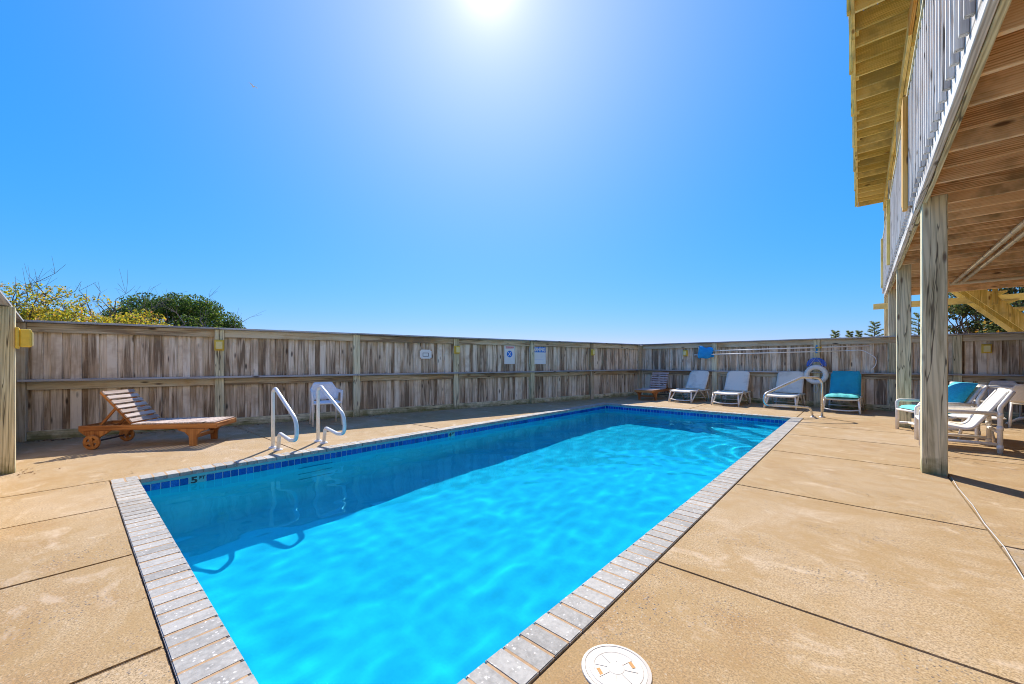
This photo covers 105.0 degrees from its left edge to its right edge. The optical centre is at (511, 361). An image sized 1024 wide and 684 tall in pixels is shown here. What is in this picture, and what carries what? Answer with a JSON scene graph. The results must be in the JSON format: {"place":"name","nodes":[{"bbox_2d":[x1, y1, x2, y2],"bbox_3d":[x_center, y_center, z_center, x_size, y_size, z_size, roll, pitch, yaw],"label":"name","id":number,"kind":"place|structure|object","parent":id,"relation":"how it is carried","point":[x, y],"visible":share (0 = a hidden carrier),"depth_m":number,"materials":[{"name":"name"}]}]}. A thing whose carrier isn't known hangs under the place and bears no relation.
{"place":"outdoors","nodes":[
{"label":"outdoors","id":0,"kind":"place"},
{"bbox_2d":[17,415,374,476],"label":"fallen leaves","id":1,"kind":"object","parent":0,"point":[117,434],"visible":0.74,"depth_m":6.13,"materials":[{"name":"brown plant"}]},
{"bbox_2d":[0,396,1023,683],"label":"pool deck","id":2,"kind":"structure","parent":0,"point":[844,548],"depth_m":2.33,"materials":[{"name":"beige concrete"}]},
{"bbox_2d":[0,290,23,474],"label":"timber fence","id":3,"kind":"object","parent":2,"relation":"on","point":[10,316],"visible":0.98,"depth_m":4.21,"materials":[{"name":"brown wood"}]},
{"bbox_2d":[15,327,32,348],"bbox_3d":[-5.355,-0.260,4.319,0.172,0.230,0.121,0,0,41],"label":"fence light","id":4,"kind":"object","parent":3,"relation":"attached to","point":[23,337],"visible":1,"depth_m":4.27,"materials":[{"name":"yellow plastic"}]},
{"bbox_2d":[78,389,235,449],"bbox_3d":[-5.140,0.801,5.792,1.700,0.798,0.644,0,0,-10],"label":"wooden lounger","id":5,"kind":"object","parent":2,"relation":"on","point":[192,428],"visible":1,"depth_m":5.61,"materials":[{"name":"brown wood"}]},
{"bbox_2d":[268,387,298,450],"bbox_3d":[-3.032,0.777,5.223,0.944,0.855,0.116,0,0,42],"label":"ladder rail","id":6,"kind":"object","parent":2,"relation":"on","point":[293,416],"visible":1,"depth_m":5.32,"materials":[{"name":"silver metal"}]},
{"bbox_2d":[309,382,342,426],"bbox_3d":[-3.602,0.800,7.587,0.554,0.807,0.544,0,0,-34],"label":"white armchair","id":7,"kind":"object","parent":2,"relation":"on","point":[333,391],"visible":0.86,"depth_m":7.70,"materials":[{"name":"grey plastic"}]},
{"bbox_2d":[16,320,641,441],"bbox_3d":[-1.374,0.344,10.073,14.869,1.952,0.244,0,0,-34],"label":"timber fence","id":8,"kind":"object","parent":2,"relation":"on","point":[67,372],"visible":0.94,"depth_m":7.83,"materials":[{"name":"brown wood"}]},
{"bbox_2d":[214,340,223,350],"bbox_3d":[-5.381,-0.310,7.227,0.150,0.200,0.076,0,0,-34],"label":"fence light","id":9,"kind":"object","parent":8,"relation":"attached to","point":[218,345],"visible":1,"depth_m":7.21,"materials":[{"name":"yellow plastic"}]},
{"bbox_2d":[420,350,431,358],"bbox_3d":[-2.104,-0.190,9.583,0.304,0.220,0.009,0,0,-34],"label":"notice","id":10,"kind":"object","parent":8,"relation":"attached to","point":[425,354],"visible":1,"depth_m":9.58,"materials":[{"name":"white plastic"}]},
{"bbox_2d":[454,346,459,353],"bbox_3d":[-1.381,-0.310,9.951,0.150,0.200,0.076,0,0,-34],"label":"fence light","id":11,"kind":"object","parent":8,"relation":"attached to","point":[456,349],"visible":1,"depth_m":9.93,"materials":[{"name":"yellow plastic"}]},
{"bbox_2d":[504,345,514,363],"bbox_3d":[-0.067,-0.200,10.971,0.350,0.520,0.008,0,0,-34],"label":"pool sign","id":12,"kind":"object","parent":8,"relation":"attached to","point":[509,354],"visible":1,"depth_m":10.97,"materials":[{"name":"white plastic"}]},
{"bbox_2d":[534,347,545,363],"bbox_3d":[0.750,-0.190,11.527,0.615,0.510,0.010,0,0,-34],"label":"warning sign","id":13,"kind":"object","parent":8,"relation":"attached to","point":[539,355],"visible":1,"depth_m":11.58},
{"bbox_2d":[314,385,345,443],"bbox_3d":[-2.627,0.777,5.679,0.944,0.855,0.116,0,0,42],"label":"ladder rail","id":14,"kind":"object","parent":2,"relation":"on","point":[334,403],"visible":1,"depth_m":5.78,"materials":[{"name":"silver metal"}]},
{"bbox_2d":[110,403,802,683],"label":"swimming pool","id":15,"kind":"structure","parent":2,"relation":"in","point":[199,645],"depth_m":2.29,"materials":[{"name":"teal paint"}]},
{"bbox_2d":[146,408,782,683],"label":"water","id":16,"kind":"structure","parent":15,"relation":"in","point":[453,559],"depth_m":3.07,"materials":[{"name":"blue liquid"}]},
{"bbox_2d":[581,644,651,683],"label":"skimmer lid","id":17,"kind":"object","parent":2,"relation":"on","point":[610,664],"visible":1,"depth_m":1.54,"materials":[{"name":"white plastic"}]},
{"bbox_2d":[634,372,673,400],"bbox_3d":[4.631,0.768,12.768,0.644,0.865,1.700,0,0,44],"label":"wooden lounger","id":18,"kind":"object","parent":2,"relation":"on","point":[655,390],"visible":0.87,"depth_m":12.83,"materials":[{"name":"brown wood"}]},
{"bbox_2d":[668,371,709,402],"bbox_3d":[5.489,0.745,12.114,1.369,0.940,0.740,0,0,-40],"label":"white lounger","id":19,"kind":"object","parent":2,"relation":"on","point":[697,381],"visible":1,"depth_m":12.29,"materials":[{"name":"white plastic"}]},
{"bbox_2d":[711,371,750,406],"bbox_3d":[6.292,0.740,11.247,0.740,0.952,1.349,0,0,45],"label":"white lounger","id":20,"kind":"object","parent":2,"relation":"on","point":[736,382],"visible":1,"depth_m":11.49,"materials":[{"name":"white plastic"}]},
{"bbox_2d":[763,371,805,409],"bbox_3d":[7.280,0.734,10.462,1.330,0.963,0.740,0,0,-44],"label":"white lounger","id":21,"kind":"object","parent":2,"relation":"on","point":[793,387],"visible":0.88,"depth_m":10.70,"materials":[{"name":"white plastic"}]},
{"bbox_2d":[763,376,824,417],"bbox_3d":[6.092,0.759,8.498,1.393,0.897,0.116,0,0,-3],"label":"step handrail","id":22,"kind":"object","parent":2,"relation":"on","point":[790,382],"visible":1,"depth_m":8.49,"materials":[{"name":"metal"}]},
{"bbox_2d":[641,331,1023,418],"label":"timber fence","id":23,"kind":"object","parent":2,"relation":"on","point":[969,361],"visible":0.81,"depth_m":10.44,"materials":[{"name":"brown wood"}]},
{"bbox_2d":[683,350,687,355],"bbox_3d":[5.725,-0.290,13.006,0.150,0.200,0.076,0,0,44],"label":"fence light","id":24,"kind":"object","parent":23,"relation":"attached to","point":[685,352],"visible":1,"depth_m":12.97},
{"bbox_2d":[804,357,828,392],"bbox_3d":[8.099,0.342,10.471,0.530,0.957,0.127,0,0,44],"label":"ring buoy","id":25,"kind":"object","parent":23,"relation":"hanging from","point":[822,369],"visible":0.9,"depth_m":10.43,"materials":[{"name":"white plastic"}]},
{"bbox_2d":[807,358,826,365],"bbox_3d":[8.140,-0.006,10.513,0.423,0.264,0.109,0,0,44],"label":"rope coil","id":26,"kind":"object","parent":23,"relation":"hanging from","point":[821,361],"visible":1,"depth_m":10.48,"materials":[{"name":"fabric"}]},
{"bbox_2d":[981,344,991,352],"bbox_3d":[10.293,-0.290,8.523,0.150,0.200,0.076,0,0,44],"label":"fence light","id":27,"kind":"object","parent":23,"relation":"attached to","point":[986,348],"visible":1,"depth_m":8.51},
{"bbox_3d":[8.114,-0.339,10.486,0.036,0.221,0.185,0,0,44],"label":"pole hanger","id":28,"kind":"object","parent":23,"relation":"attached to","visible":0},
{"bbox_2d":[698,345,869,358],"bbox_3d":[7.396,-0.309,11.139,4.060,0.414,0.140,0,0,44],"label":"net pole","id":29,"kind":"object","parent":28,"relation":"hanging from","point":[705,352],"visible":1,"depth_m":12.10,"materials":[{"name":"white plastic"}]},
{"bbox_2d":[694,350,876,368],"bbox_3d":[7.391,-0.065,11.131,4.304,0.481,0.028,0,0,44],"label":"rescue hook","id":30,"kind":"object","parent":28,"relation":"hanging from","point":[796,352],"visible":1,"depth_m":10.72,"materials":[{"name":"white metal"}]},
{"bbox_2d":[823,374,864,414],"bbox_3d":[8.158,0.729,9.674,0.740,0.974,1.318,0,0,45],"label":"white lounger","id":31,"kind":"object","parent":2,"relation":"on","point":[859,400],"visible":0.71,"depth_m":9.42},
{"bbox_2d":[825,371,860,397],"bbox_3d":[8.156,0.533,9.673,0.620,0.600,1.239,0,0,45],"label":"lounger cushion","id":32,"kind":"object","parent":31,"relation":"on","point":[847,384],"visible":1,"depth_m":9.92,"materials":[{"name":"teal fabric"}]},
{"bbox_2d":[895,382,988,435],"bbox_3d":[7.203,0.770,6.630,0.879,0.860,0.683,0,0,20],"label":"patio chair","id":33,"kind":"object","parent":2,"relation":"on","point":[965,394],"visible":0.41,"depth_m":6.38,"materials":[{"name":"teal plastic"}]},
{"bbox_2d":[914,388,1015,453],"bbox_3d":[6.381,0.781,5.594,0.879,0.837,0.683,0,0,42],"label":"patio chair","id":34,"kind":"object","parent":2,"relation":"on","point":[1000,398],"visible":0.86,"depth_m":5.40,"materials":[{"name":"white plastic"}]},
{"bbox_2d":[948,413,1006,441],"bbox_3d":[7.030,1.009,5.953,0.570,0.388,0.570,0,0,42],"label":"side table","id":35,"kind":"object","parent":2,"relation":"on","point":[962,416],"visible":0.52,"depth_m":5.89,"materials":[{"name":"white plastic"}]},
{"bbox_2d":[951,477,1023,579],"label":"joint cord","id":36,"kind":"object","parent":2,"relation":"on","point":[992,533],"visible":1,"depth_m":2.69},
{"bbox_2d":[1008,384,1023,427],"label":"white armchair","id":37,"kind":"object","parent":2,"relation":"on","point":[1017,398],"visible":0.9,"depth_m":7.13,"materials":[{"name":"white plastic"}]},
{"bbox_2d":[0,0,1023,343],"label":"sky","id":38,"kind":"structure","parent":0,"point":[600,171],"materials":[{"name":"blue"}]},
{"bbox_2d":[987,381,1021,416],"bbox_3d":[10.227,0.800,8.085,0.508,0.807,0.535,0,0,32],"label":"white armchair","id":39,"kind":"object","parent":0,"point":[990,390],"visible":0.16,"depth_m":8.30,"materials":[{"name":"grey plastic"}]},
{"bbox_2d":[989,385,1023,423],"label":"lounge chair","id":40,"kind":"object","parent":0,"point":[1007,387],"visible":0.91,"depth_m":7.60,"materials":[{"name":"white plastic"}]},
{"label":"hill","id":41,"kind":"structure","parent":0,"visible":0},
{"bbox_2d":[918,296,985,334],"bbox_3d":[13.148,-0.947,11.739,1.512,3.367,1.031,0,0,42],"label":"hillside shrub","id":42,"kind":"object","parent":41,"relation":"on","point":[963,310],"visible":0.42,"depth_m":11.51,"materials":[{"name":"green plant"}]},
{"bbox_2d":[948,286,1023,332],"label":"hillside shrub","id":43,"kind":"object","parent":41,"relation":"on","point":[1010,290],"visible":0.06,"depth_m":11.71,"materials":[{"name":"green plant"}]},
{"label":"ground","id":44,"kind":"structure","parent":0,"visible":0},
{"bbox_2d":[0,259,101,322],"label":"yellowing shrub","id":45,"kind":"object","parent":44,"relation":"on","point":[66,315],"visible":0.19,"depth_m":7.16,"materials":[{"name":"yellow plant"}]},
{"bbox_2d":[17,269,181,325],"bbox_3d":[-8.259,-0.287,8.051,2.679,3.263,2.523,0,0,42],"label":"yellowing shrub","id":46,"kind":"object","parent":44,"relation":"on","point":[145,318],"visible":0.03,"depth_m":7.77,"materials":[{"name":"yellow plant"}]},
{"bbox_2d":[102,287,261,328],"bbox_3d":[-9.259,-0.529,10.966,3.266,3.389,3.476,0,0,3],"label":"evergreen tree","id":47,"kind":"object","parent":44,"relation":"on","point":[189,312],"visible":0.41,"depth_m":10.49,"materials":[{"name":"green plant"}]},
{"bbox_2d":[154,287,238,327],"bbox_3d":[-7.122,-0.080,8.757,2.134,2.841,2.170,0,0,42],"label":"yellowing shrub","id":48,"kind":"object","parent":44,"relation":"on","point":[186,323],"visible":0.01,"depth_m":8.49,"materials":[{"name":"green plant"}]},
{"bbox_2d":[830,330,840,337],"bbox_3d":[13.194,-0.014,16.040,0.792,2.671,0.941,0,0,-7],"label":"pine tree","id":49,"kind":"object","parent":44,"relation":"on","point":[835,334],"visible":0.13,"depth_m":15.98,"materials":[{"name":"green plant"}]},
{"bbox_2d":[845,330,854,336],"bbox_3d":[13.768,-0.003,16.000,0.636,2.650,0.539,0,0,42],"label":"pine tree","id":50,"kind":"object","parent":44,"relation":"on","point":[848,333],"visible":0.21,"depth_m":15.98,"materials":[{"name":"green plant"}]},
{"bbox_2d":[855,330,862,336],"bbox_3d":[14.161,-0.010,16.053,0.471,2.662,0.516,0,0,-11],"label":"pine tree","id":51,"kind":"object","parent":44,"relation":"on","point":[857,332],"visible":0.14,"depth_m":16.03,"materials":[{"name":"green plant"}]},
{"bbox_2d":[863,321,883,336],"bbox_3d":[14.768,-0.199,16.017,1.197,3.039,1.142,0,0,-8],"label":"pine tree","id":52,"kind":"object","parent":44,"relation":"on","point":[873,326],"visible":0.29,"depth_m":15.93,"materials":[{"name":"green plant"}]},
{"bbox_2d":[911,313,919,334],"bbox_3d":[16.330,-0.358,15.781,1.602,3.358,1.656,0,0,42],"label":"pine tree","id":53,"kind":"object","parent":44,"relation":"on","point":[916,324],"visible":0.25,"depth_m":15.77,"materials":[{"name":"green plant"}]},
{"bbox_2d":[847,0,1023,476],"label":"elevated deck","id":54,"kind":"structure","parent":44,"relation":"on","point":[937,101],"depth_m":4.23,"materials":[{"name":"brown wood"}]},
{"bbox_2d":[949,276,1023,284],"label":"drain pipe","id":55,"kind":"object","parent":54,"relation":"attached to","point":[994,279],"visible":1,"depth_m":8.25,"materials":[{"name":"white plastic"}]},
{"bbox_2d":[951,220,1023,284],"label":"drain pipe","id":56,"kind":"object","parent":54,"relation":"attached to","point":[1008,236],"visible":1,"depth_m":6.08,"materials":[{"name":"metal"}]},
{"bbox_2d":[951,289,1023,331],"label":"timber staircase","id":57,"kind":"structure","parent":44,"relation":"on","point":[1004,314],"depth_m":9.37,"materials":[{"name":"yellow wood"}]},
{"bbox_2d":[972,300,1023,332],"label":"hillside shrub","id":58,"kind":"object","parent":44,"relation":"on","point":[992,326],"visible":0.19,"depth_m":10.55,"materials":[{"name":"green plant"}]}
]}

